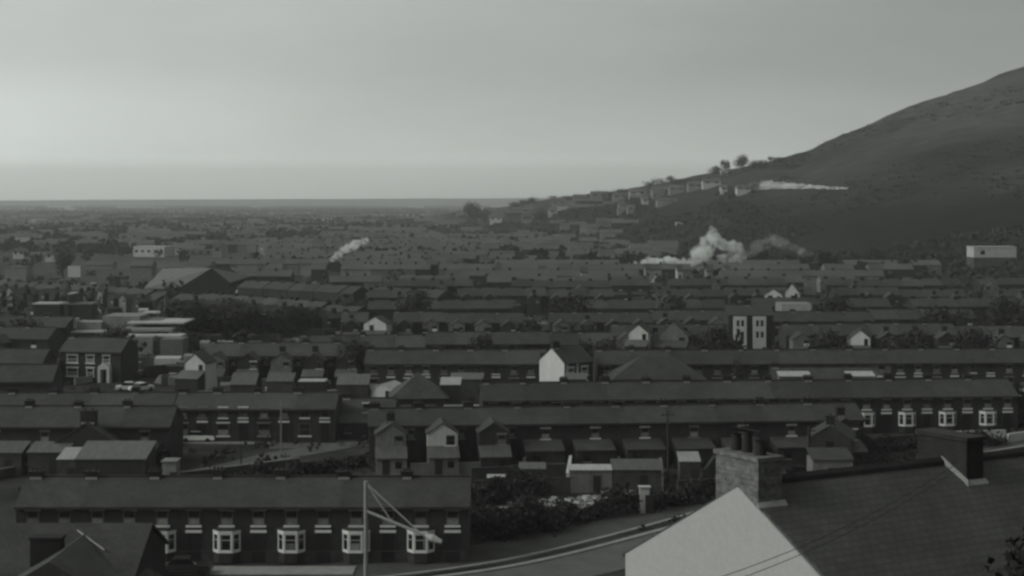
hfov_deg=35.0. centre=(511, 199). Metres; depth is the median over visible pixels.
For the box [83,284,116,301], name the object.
terraced house
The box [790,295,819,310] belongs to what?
terraced house
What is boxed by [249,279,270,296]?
terraced house
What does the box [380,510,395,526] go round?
window
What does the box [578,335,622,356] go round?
tree
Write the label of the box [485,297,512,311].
terraced house
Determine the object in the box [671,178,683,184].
tree
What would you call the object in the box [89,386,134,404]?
terraced house
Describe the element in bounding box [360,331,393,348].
terraced house
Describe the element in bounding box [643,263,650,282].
pale house
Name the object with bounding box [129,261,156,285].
pale house
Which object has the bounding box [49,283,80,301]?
terraced house
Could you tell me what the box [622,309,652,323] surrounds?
terraced house
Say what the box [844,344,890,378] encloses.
terraced house
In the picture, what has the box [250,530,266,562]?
door
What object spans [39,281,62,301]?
terraced house
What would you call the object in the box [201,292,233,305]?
terraced house
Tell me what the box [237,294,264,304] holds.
terraced house
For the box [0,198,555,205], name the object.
sea
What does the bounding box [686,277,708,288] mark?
terraced house
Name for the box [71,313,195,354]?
flat roofed block
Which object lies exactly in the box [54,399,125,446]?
terraced house
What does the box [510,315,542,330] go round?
tree
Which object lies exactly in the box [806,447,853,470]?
outbuilding
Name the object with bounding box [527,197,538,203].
tree
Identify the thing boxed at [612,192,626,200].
hillside house
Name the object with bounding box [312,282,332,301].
terraced house
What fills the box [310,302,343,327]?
terraced house
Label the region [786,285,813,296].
terraced house
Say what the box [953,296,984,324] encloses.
terraced house
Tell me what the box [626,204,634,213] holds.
hillside house
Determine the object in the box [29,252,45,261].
pale house
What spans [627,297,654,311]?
terraced house
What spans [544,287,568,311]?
terraced house
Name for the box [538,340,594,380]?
end house
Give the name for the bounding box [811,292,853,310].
tree
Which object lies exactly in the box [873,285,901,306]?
terraced house
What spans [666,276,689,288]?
terraced house
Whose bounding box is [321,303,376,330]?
terraced house
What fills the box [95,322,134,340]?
tree
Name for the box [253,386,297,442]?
terraced house
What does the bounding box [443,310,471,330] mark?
terraced house
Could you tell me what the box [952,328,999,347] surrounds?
tree
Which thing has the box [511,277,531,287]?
terraced house
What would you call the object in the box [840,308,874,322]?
terraced house
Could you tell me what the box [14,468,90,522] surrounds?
terraced house
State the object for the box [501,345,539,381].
terraced house
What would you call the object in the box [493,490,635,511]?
rubble
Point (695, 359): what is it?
terraced house
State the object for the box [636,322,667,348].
terraced house
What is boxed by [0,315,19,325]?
terraced house
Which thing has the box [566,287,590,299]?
terraced house
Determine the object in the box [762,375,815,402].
terraced house
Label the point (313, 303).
terraced house
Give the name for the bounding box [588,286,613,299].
terraced house
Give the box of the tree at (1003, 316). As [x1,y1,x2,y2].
[981,295,1023,324]
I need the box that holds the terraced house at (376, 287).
[365,285,387,298]
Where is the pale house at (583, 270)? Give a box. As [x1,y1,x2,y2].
[580,267,587,274]
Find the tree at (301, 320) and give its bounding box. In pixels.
[271,303,320,333]
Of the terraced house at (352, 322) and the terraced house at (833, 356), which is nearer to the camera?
the terraced house at (833, 356)
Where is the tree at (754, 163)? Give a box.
[746,159,760,168]
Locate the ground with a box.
[0,206,1023,575]
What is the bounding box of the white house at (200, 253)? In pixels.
[181,249,211,256]
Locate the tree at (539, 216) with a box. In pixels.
[522,209,547,220]
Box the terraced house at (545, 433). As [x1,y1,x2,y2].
[512,400,570,463]
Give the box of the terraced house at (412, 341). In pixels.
[390,331,424,348]
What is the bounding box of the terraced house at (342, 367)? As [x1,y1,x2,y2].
[334,338,370,388]
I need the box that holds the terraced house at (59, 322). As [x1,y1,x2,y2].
[41,313,75,339]
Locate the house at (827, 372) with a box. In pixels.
[767,361,875,378]
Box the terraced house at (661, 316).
[648,308,678,323]
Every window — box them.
[25,510,40,522]
[31,342,35,347]
[39,430,49,440]
[56,510,71,522]
[65,366,78,376]
[66,354,78,363]
[85,354,94,363]
[85,367,94,376]
[89,510,104,522]
[101,354,110,363]
[121,510,136,522]
[139,430,149,440]
[154,510,169,526]
[158,528,175,561]
[178,406,187,418]
[183,422,188,435]
[186,510,201,526]
[197,406,207,418]
[213,528,240,562]
[216,361,223,369]
[216,422,229,436]
[218,406,227,418]
[219,510,234,526]
[230,358,235,365]
[238,406,247,418]
[249,361,256,369]
[250,510,265,526]
[257,422,270,436]
[258,406,268,418]
[262,358,268,365]
[277,528,305,562]
[278,406,288,418]
[282,361,289,369]
[283,510,298,526]
[295,358,300,365]
[298,423,311,436]
[299,411,309,418]
[315,362,322,369]
[315,510,330,526]
[319,411,329,418]
[328,358,333,365]
[342,528,369,562]
[348,361,355,369]
[348,510,363,526]
[353,326,357,331]
[362,402,369,412]
[370,377,378,387]
[371,366,377,374]
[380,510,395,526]
[387,366,394,374]
[393,434,404,446]
[405,366,412,374]
[406,326,410,331]
[407,428,415,439]
[407,528,434,562]
[413,510,428,526]
[422,366,429,374]
[440,366,447,374]
[445,435,455,445]
[445,510,459,526]
[457,427,465,439]
[458,366,463,372]
[476,366,481,372]
[492,366,499,374]
[496,433,507,445]
[507,427,515,438]
[508,377,518,381]
[510,366,517,374]
[527,366,534,374]
[540,346,545,352]
[540,427,550,439]
[568,366,574,372]
[580,365,588,375]
[590,427,600,438]
[603,366,610,375]
[639,426,649,438]
[689,425,699,437]
[696,366,702,374]
[713,366,721,374]
[750,365,758,374]
[786,424,796,436]
[826,441,833,446]
[852,428,858,440]
[861,411,874,433]
[862,399,871,410]
[878,365,884,373]
[881,399,891,410]
[896,365,904,373]
[898,411,915,432]
[902,399,911,409]
[914,365,922,373]
[922,399,931,409]
[933,365,940,373]
[939,410,955,430]
[943,399,952,409]
[949,340,954,345]
[950,365,958,373]
[962,398,972,409]
[970,365,976,373]
[979,410,996,429]
[983,398,992,408]
[987,365,994,373]
[1003,398,1012,408]
[1004,376,1014,385]
[1005,364,1013,373]
[1007,342,1011,347]
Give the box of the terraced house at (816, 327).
[807,321,843,344]
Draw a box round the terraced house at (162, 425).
[119,398,184,467]
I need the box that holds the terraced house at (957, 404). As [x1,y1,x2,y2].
[922,373,977,430]
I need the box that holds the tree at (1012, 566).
[964,527,1023,575]
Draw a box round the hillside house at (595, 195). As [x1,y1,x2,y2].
[590,191,607,198]
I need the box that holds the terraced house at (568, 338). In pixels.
[545,330,581,346]
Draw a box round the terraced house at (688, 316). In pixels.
[673,308,704,323]
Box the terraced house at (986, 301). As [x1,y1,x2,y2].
[976,296,1006,322]
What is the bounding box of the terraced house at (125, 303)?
[119,286,157,312]
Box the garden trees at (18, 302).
[0,233,1021,351]
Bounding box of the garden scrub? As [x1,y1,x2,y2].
[0,279,1023,529]
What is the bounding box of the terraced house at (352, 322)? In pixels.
[341,309,369,333]
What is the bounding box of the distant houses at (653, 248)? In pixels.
[0,186,678,263]
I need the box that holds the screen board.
[68,266,79,278]
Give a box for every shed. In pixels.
[0,441,30,475]
[26,441,73,474]
[56,447,81,474]
[74,441,156,474]
[144,265,249,294]
[161,458,180,474]
[229,373,258,390]
[266,373,295,390]
[298,378,327,390]
[336,374,370,396]
[370,380,400,396]
[440,377,461,404]
[450,373,483,403]
[487,474,504,497]
[519,462,545,487]
[564,373,587,380]
[568,464,613,492]
[610,459,662,492]
[638,485,653,513]
[676,451,700,479]
[776,371,809,378]
[844,371,875,378]
[966,246,1016,268]
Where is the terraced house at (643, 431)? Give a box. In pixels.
[609,399,669,467]
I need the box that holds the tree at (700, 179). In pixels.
[695,175,710,180]
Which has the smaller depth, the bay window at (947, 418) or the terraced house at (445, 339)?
the bay window at (947, 418)
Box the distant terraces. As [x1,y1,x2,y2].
[165,232,940,291]
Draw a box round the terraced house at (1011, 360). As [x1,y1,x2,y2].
[987,344,1023,385]
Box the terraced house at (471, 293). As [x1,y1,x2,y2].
[457,286,479,299]
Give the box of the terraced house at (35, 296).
[27,282,56,306]
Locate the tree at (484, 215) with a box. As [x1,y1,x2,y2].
[473,209,491,222]
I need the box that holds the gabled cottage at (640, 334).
[624,322,652,348]
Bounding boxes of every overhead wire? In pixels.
[724,465,954,575]
[747,471,954,575]
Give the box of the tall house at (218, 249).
[212,242,224,256]
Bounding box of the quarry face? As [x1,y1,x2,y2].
[758,180,848,189]
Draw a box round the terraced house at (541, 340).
[515,328,550,357]
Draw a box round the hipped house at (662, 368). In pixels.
[608,356,706,380]
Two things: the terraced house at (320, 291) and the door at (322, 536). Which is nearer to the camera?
the door at (322, 536)
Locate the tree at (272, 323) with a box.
[254,310,293,339]
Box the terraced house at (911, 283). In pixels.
[898,277,922,288]
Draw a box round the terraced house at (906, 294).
[896,287,923,308]
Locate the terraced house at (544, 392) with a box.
[518,377,566,405]
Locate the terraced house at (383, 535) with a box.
[336,468,406,562]
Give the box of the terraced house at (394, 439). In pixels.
[368,401,419,474]
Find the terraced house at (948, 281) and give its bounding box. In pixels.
[936,276,961,288]
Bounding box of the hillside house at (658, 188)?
[651,186,665,196]
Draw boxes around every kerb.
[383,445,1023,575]
[436,526,667,575]
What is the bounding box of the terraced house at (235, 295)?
[215,293,248,305]
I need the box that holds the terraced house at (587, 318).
[571,310,601,331]
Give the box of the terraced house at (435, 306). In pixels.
[423,300,439,310]
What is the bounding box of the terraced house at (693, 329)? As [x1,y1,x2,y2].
[665,322,699,348]
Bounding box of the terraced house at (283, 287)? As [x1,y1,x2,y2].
[273,280,295,298]
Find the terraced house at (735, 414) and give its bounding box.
[706,398,767,451]
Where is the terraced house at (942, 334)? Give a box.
[920,321,958,347]
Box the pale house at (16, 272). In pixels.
[4,266,33,280]
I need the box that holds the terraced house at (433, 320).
[417,309,445,333]
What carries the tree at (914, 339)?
on the ground
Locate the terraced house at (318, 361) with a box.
[301,338,337,384]
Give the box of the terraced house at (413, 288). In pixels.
[411,287,426,299]
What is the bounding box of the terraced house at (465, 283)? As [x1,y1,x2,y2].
[451,278,472,296]
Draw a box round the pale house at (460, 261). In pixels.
[458,259,463,263]
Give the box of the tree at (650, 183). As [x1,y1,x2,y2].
[643,180,657,188]
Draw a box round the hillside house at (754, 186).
[749,182,759,191]
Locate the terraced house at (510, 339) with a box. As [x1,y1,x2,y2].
[484,328,519,348]
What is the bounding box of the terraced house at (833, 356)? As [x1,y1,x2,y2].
[808,345,854,365]
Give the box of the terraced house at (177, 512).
[144,468,216,561]
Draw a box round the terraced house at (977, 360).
[951,344,999,377]
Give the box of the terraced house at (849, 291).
[828,285,857,297]
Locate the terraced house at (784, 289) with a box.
[764,285,786,295]
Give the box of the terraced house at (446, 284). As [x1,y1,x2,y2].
[431,277,452,292]
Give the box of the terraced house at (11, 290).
[6,280,38,305]
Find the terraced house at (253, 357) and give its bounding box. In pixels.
[236,338,272,385]
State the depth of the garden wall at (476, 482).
164.41 m
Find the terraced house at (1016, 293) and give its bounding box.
[1004,287,1023,297]
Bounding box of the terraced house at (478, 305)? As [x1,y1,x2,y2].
[461,297,487,311]
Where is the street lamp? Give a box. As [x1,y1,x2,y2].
[364,481,442,575]
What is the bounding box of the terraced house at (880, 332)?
[863,320,900,347]
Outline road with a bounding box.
[464,533,655,575]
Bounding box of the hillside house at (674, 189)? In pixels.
[668,185,684,195]
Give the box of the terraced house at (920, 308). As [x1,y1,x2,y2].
[916,306,945,319]
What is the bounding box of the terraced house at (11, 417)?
[0,405,27,440]
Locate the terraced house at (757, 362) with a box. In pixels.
[736,345,781,379]
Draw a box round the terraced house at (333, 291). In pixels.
[325,283,347,304]
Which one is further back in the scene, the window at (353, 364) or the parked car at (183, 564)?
the window at (353, 364)
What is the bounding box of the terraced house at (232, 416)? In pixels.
[212,386,256,441]
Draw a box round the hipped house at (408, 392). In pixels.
[388,372,448,406]
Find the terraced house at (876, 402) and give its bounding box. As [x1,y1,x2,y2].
[842,373,896,433]
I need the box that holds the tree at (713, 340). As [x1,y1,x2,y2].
[691,324,735,348]
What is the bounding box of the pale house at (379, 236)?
[373,235,385,238]
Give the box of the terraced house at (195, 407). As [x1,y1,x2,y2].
[173,386,216,441]
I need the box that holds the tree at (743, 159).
[732,154,749,168]
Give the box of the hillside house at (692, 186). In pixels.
[686,181,701,191]
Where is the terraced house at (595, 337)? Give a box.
[577,329,612,352]
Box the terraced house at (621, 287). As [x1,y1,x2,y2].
[608,276,630,299]
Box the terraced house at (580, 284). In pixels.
[569,279,590,288]
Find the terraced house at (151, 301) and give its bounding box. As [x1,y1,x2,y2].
[131,289,174,312]
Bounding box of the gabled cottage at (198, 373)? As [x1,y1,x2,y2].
[174,351,216,390]
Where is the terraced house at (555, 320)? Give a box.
[547,309,575,331]
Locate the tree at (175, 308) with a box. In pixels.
[156,297,252,336]
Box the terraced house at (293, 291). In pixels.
[286,281,306,299]
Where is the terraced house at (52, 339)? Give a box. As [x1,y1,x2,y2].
[19,324,65,354]
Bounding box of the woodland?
[457,87,1023,289]
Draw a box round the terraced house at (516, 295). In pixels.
[500,286,524,311]
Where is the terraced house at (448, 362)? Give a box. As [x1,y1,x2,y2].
[432,345,469,386]
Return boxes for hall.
[775,302,811,310]
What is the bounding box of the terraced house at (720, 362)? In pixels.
[699,344,744,379]
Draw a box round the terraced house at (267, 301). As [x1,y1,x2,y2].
[246,295,278,307]
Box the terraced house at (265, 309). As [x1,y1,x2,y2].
[258,296,294,314]
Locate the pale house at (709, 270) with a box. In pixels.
[704,266,713,277]
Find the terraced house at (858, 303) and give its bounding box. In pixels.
[839,296,867,310]
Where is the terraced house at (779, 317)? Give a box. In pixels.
[772,309,796,336]
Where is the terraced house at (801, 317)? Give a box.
[789,309,822,323]
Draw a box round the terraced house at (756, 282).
[743,276,767,286]
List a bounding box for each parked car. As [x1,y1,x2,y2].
[115,381,133,390]
[128,382,154,390]
[166,555,212,575]
[183,431,214,441]
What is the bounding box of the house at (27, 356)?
[0,348,57,363]
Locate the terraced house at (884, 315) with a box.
[866,307,899,322]
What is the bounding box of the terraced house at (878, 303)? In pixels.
[861,296,891,308]
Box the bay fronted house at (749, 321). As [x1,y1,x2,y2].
[723,300,773,348]
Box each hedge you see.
[74,447,171,473]
[229,449,375,474]
[471,467,551,509]
[471,486,583,542]
[550,475,715,524]
[782,449,916,472]
[864,428,1009,453]
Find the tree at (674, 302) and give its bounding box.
[657,292,690,309]
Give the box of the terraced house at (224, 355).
[206,337,240,381]
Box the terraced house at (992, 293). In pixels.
[982,286,1011,297]
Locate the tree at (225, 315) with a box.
[204,303,264,340]
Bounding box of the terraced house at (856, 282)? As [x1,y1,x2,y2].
[840,277,864,286]
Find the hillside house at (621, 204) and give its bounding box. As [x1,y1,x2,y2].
[618,202,624,206]
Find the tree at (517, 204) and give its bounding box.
[510,201,519,206]
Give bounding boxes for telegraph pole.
[275,401,286,453]
[661,411,673,482]
[802,426,815,454]
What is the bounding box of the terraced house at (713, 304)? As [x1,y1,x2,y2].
[697,297,725,309]
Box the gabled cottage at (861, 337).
[848,327,871,347]
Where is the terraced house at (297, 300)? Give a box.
[274,297,309,309]
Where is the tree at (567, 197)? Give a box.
[559,195,572,198]
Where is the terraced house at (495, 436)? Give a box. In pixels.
[462,400,520,466]
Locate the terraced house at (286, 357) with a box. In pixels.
[267,337,304,384]
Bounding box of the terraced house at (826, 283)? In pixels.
[820,276,845,296]
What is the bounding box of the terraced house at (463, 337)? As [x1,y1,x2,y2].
[453,328,487,348]
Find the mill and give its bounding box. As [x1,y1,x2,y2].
[133,246,174,256]
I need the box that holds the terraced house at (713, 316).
[699,308,723,323]
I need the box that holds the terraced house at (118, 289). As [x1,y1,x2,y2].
[95,285,127,310]
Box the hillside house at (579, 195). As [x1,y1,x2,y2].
[573,194,586,200]
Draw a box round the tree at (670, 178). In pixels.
[666,175,677,181]
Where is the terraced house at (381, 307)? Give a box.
[367,297,391,321]
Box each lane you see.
[189,447,348,470]
[269,440,368,448]
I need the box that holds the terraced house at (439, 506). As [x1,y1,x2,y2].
[400,468,472,562]
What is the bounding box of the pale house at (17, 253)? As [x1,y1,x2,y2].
[12,248,28,258]
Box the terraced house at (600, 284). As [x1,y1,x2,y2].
[588,279,610,288]
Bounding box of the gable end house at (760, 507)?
[622,427,1023,575]
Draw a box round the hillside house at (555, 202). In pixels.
[552,199,565,206]
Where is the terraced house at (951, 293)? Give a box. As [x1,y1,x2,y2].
[939,287,967,297]
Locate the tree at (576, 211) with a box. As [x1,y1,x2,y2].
[559,207,585,218]
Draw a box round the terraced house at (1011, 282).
[994,276,1019,288]
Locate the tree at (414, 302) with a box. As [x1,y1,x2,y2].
[390,289,434,326]
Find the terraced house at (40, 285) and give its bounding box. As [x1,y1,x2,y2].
[17,281,46,301]
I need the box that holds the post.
[240,444,241,463]
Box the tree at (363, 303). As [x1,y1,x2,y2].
[350,297,375,308]
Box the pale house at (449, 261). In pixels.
[446,259,452,263]
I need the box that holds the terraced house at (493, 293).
[478,286,501,299]
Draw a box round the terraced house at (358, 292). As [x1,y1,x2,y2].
[339,284,367,303]
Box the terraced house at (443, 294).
[424,287,456,299]
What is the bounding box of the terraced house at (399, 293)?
[389,287,411,299]
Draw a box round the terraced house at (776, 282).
[763,276,787,286]
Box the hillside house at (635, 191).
[628,189,646,195]
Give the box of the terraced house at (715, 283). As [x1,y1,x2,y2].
[705,276,728,288]
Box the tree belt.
[0,205,958,274]
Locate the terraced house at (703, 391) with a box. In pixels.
[681,374,732,403]
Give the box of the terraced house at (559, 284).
[549,279,571,288]
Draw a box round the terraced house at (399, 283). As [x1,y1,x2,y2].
[393,277,412,287]
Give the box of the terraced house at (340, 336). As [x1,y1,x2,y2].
[328,331,362,341]
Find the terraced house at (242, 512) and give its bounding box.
[209,466,279,562]
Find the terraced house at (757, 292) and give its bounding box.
[742,285,767,297]
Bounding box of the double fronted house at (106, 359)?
[58,333,139,382]
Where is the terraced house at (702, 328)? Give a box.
[693,322,728,347]
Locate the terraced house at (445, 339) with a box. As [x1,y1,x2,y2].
[422,328,456,348]
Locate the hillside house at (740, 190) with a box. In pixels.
[735,185,750,195]
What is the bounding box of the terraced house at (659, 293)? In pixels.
[654,286,679,298]
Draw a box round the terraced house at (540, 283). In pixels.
[529,279,551,288]
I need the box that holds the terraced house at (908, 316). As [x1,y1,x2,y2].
[891,307,923,322]
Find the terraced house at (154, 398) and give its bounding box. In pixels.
[130,386,177,404]
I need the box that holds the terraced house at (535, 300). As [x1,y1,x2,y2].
[522,286,546,314]
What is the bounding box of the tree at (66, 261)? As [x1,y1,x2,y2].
[51,253,72,277]
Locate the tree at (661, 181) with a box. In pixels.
[652,177,667,184]
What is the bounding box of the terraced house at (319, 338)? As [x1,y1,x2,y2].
[299,332,331,341]
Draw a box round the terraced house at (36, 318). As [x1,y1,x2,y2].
[15,313,45,324]
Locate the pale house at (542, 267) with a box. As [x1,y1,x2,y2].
[538,265,546,269]
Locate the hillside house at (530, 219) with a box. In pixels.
[521,214,533,223]
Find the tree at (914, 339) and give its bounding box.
[880,323,931,347]
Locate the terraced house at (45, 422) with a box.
[19,398,76,463]
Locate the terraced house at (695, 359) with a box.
[664,345,707,379]
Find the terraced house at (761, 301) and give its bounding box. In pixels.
[743,296,773,307]
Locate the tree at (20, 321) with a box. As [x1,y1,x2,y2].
[5,315,45,329]
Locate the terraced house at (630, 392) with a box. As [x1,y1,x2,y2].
[599,375,650,403]
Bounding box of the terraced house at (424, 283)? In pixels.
[411,277,432,288]
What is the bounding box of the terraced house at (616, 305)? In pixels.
[603,297,630,311]
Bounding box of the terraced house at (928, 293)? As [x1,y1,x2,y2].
[917,287,945,297]
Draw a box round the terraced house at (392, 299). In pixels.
[390,297,411,327]
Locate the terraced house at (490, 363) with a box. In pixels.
[466,345,504,381]
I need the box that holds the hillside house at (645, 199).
[642,196,648,205]
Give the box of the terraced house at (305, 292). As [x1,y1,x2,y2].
[299,281,320,300]
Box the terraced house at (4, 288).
[0,280,26,302]
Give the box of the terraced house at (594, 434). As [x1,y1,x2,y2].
[561,400,620,463]
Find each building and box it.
[32,302,65,315]
[63,302,97,319]
[68,292,78,315]
[142,311,159,316]
[585,230,599,234]
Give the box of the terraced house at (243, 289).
[237,279,256,295]
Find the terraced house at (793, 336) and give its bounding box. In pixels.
[777,321,814,348]
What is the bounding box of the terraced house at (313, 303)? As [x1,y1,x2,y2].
[296,298,332,330]
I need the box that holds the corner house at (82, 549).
[0,523,168,575]
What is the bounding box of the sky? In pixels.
[0,0,1023,199]
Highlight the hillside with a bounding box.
[421,67,1023,276]
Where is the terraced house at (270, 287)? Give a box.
[262,279,280,297]
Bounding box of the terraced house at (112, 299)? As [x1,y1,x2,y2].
[107,286,139,306]
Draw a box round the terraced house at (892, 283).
[879,278,903,288]
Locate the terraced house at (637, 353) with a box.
[628,345,668,359]
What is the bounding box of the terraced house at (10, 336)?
[0,324,26,347]
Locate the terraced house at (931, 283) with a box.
[917,276,942,288]
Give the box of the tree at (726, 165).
[719,159,729,169]
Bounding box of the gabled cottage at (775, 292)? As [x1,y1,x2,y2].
[765,288,784,297]
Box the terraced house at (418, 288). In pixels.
[413,287,430,294]
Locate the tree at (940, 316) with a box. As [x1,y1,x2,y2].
[915,305,977,324]
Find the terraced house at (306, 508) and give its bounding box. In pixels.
[274,466,342,562]
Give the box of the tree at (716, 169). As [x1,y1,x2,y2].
[706,166,722,174]
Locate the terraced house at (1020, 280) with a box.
[1013,276,1023,288]
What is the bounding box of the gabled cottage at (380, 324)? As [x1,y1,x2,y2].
[359,315,392,333]
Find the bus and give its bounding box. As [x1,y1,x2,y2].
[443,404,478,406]
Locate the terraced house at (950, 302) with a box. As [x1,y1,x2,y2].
[930,296,960,307]
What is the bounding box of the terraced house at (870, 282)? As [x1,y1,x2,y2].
[859,277,884,286]
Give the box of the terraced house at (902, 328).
[892,321,929,347]
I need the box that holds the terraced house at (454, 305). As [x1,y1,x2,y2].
[437,298,463,311]
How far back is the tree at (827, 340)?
273.73 m
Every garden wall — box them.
[0,464,27,478]
[74,375,92,384]
[175,550,464,562]
[180,458,299,474]
[410,462,480,474]
[471,466,512,482]
[474,478,541,493]
[511,463,566,478]
[544,476,612,493]
[566,455,571,476]
[659,458,663,491]
[676,478,715,494]
[702,455,715,476]
[874,434,916,442]
[958,430,1005,437]
[1007,431,1023,441]
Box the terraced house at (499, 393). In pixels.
[478,377,524,405]
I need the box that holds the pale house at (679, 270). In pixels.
[675,265,682,277]
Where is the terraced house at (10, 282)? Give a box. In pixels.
[0,279,16,286]
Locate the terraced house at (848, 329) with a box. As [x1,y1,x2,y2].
[835,321,872,347]
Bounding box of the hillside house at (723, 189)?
[719,185,727,194]
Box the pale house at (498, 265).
[495,263,501,268]
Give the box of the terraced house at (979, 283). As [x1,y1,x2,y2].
[973,276,1000,294]
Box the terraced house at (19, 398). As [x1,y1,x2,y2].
[6,387,52,404]
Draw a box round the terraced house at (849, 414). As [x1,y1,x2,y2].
[800,396,867,465]
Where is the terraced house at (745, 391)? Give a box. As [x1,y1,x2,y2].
[721,374,774,402]
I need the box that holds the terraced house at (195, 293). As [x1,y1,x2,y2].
[178,292,203,301]
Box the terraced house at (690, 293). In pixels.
[676,286,701,298]
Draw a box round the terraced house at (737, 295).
[720,286,746,304]
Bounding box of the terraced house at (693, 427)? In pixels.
[657,398,718,466]
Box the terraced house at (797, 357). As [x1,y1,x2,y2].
[772,345,817,365]
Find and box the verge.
[309,437,1023,575]
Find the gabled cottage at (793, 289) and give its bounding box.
[785,282,800,296]
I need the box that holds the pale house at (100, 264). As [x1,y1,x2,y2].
[85,261,116,268]
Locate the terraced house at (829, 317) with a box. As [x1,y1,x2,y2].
[814,309,848,323]
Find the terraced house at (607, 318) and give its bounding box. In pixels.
[597,309,627,331]
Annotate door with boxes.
[4,460,11,467]
[49,460,56,474]
[67,467,74,474]
[114,470,121,474]
[185,530,201,560]
[197,421,207,441]
[237,421,248,441]
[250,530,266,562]
[278,421,288,442]
[315,530,330,562]
[319,421,329,442]
[380,530,395,562]
[387,376,394,381]
[444,530,460,562]
[492,376,499,381]
[527,376,534,380]
[534,472,541,477]
[593,475,600,492]
[640,475,647,484]
[645,495,653,513]
[691,469,698,478]
[881,412,891,432]
[922,412,931,427]
[962,411,972,430]
[1002,411,1012,431]
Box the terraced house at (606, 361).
[592,345,632,380]
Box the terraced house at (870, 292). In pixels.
[852,285,879,297]
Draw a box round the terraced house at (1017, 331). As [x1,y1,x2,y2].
[1004,323,1023,347]
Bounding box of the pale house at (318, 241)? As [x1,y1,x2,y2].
[314,239,323,242]
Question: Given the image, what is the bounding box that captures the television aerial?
[726,420,770,432]
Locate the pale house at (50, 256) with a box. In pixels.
[45,251,62,261]
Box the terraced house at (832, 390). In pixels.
[802,374,856,401]
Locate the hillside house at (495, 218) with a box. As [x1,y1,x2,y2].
[489,215,501,224]
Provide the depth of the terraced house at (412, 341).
284.35 m
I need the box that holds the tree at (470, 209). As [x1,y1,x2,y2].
[460,201,480,221]
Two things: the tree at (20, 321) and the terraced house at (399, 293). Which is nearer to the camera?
the tree at (20, 321)
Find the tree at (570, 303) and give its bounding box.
[543,291,594,318]
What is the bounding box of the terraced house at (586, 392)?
[559,376,608,404]
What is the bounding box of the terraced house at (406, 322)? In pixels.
[393,309,419,333]
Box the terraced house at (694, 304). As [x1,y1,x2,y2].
[677,297,701,309]
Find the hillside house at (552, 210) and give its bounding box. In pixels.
[548,207,556,217]
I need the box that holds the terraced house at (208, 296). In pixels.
[188,291,219,302]
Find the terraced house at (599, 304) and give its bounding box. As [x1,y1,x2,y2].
[581,297,607,311]
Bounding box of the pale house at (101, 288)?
[97,284,108,313]
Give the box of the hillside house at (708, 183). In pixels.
[701,178,720,189]
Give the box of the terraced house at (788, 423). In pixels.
[753,396,816,465]
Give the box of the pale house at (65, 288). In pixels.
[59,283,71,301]
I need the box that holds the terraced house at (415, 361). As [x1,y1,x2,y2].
[398,345,435,382]
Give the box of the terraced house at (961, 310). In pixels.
[942,306,976,324]
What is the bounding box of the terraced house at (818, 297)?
[814,295,844,308]
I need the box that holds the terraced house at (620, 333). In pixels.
[609,321,636,348]
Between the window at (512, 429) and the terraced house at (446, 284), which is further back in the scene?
the terraced house at (446, 284)
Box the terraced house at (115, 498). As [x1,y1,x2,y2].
[80,468,153,522]
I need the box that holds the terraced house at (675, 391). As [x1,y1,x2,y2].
[640,376,691,403]
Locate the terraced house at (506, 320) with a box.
[495,310,523,330]
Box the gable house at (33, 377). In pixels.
[0,364,63,391]
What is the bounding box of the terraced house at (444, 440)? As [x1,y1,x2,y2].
[414,400,470,474]
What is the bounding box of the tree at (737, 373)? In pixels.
[732,354,749,379]
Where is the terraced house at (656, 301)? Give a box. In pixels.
[650,297,669,309]
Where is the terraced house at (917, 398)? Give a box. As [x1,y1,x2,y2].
[882,373,937,432]
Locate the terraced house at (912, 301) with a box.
[905,296,936,308]
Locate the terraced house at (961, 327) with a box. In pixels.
[953,323,985,343]
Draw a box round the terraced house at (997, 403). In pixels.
[962,373,1018,431]
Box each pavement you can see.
[169,566,355,574]
[183,442,268,443]
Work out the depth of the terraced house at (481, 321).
337.92 m
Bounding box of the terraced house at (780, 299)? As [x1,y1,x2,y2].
[767,295,794,309]
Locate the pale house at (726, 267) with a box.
[722,265,730,269]
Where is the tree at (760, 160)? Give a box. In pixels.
[756,159,772,164]
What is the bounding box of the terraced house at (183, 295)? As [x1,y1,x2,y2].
[157,291,191,310]
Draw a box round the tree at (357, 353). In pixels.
[335,335,366,373]
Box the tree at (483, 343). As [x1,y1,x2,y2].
[468,331,495,348]
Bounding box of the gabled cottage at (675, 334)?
[654,319,692,348]
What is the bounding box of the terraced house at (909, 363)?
[880,344,927,377]
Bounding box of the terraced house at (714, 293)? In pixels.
[698,287,724,299]
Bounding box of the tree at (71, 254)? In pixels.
[59,248,77,266]
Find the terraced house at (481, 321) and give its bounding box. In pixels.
[469,310,497,330]
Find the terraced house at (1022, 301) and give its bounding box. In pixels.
[999,296,1023,307]
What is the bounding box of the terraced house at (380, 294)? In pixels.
[368,287,390,299]
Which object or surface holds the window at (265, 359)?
in the terraced house at (253, 357)
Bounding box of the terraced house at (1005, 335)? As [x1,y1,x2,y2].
[977,322,1015,347]
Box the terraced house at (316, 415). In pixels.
[292,385,341,442]
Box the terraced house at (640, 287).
[627,277,650,296]
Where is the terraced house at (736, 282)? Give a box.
[724,276,747,286]
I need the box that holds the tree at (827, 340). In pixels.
[805,326,852,347]
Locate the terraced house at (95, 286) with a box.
[74,284,98,300]
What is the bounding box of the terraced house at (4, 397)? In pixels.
[0,392,11,404]
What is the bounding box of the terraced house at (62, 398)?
[48,387,93,404]
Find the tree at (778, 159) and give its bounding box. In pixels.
[769,156,785,162]
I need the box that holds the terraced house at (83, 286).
[71,283,91,291]
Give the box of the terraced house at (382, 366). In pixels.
[364,345,400,393]
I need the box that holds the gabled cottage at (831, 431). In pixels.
[806,413,855,456]
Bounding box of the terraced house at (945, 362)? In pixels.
[916,344,963,377]
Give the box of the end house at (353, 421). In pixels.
[338,391,398,439]

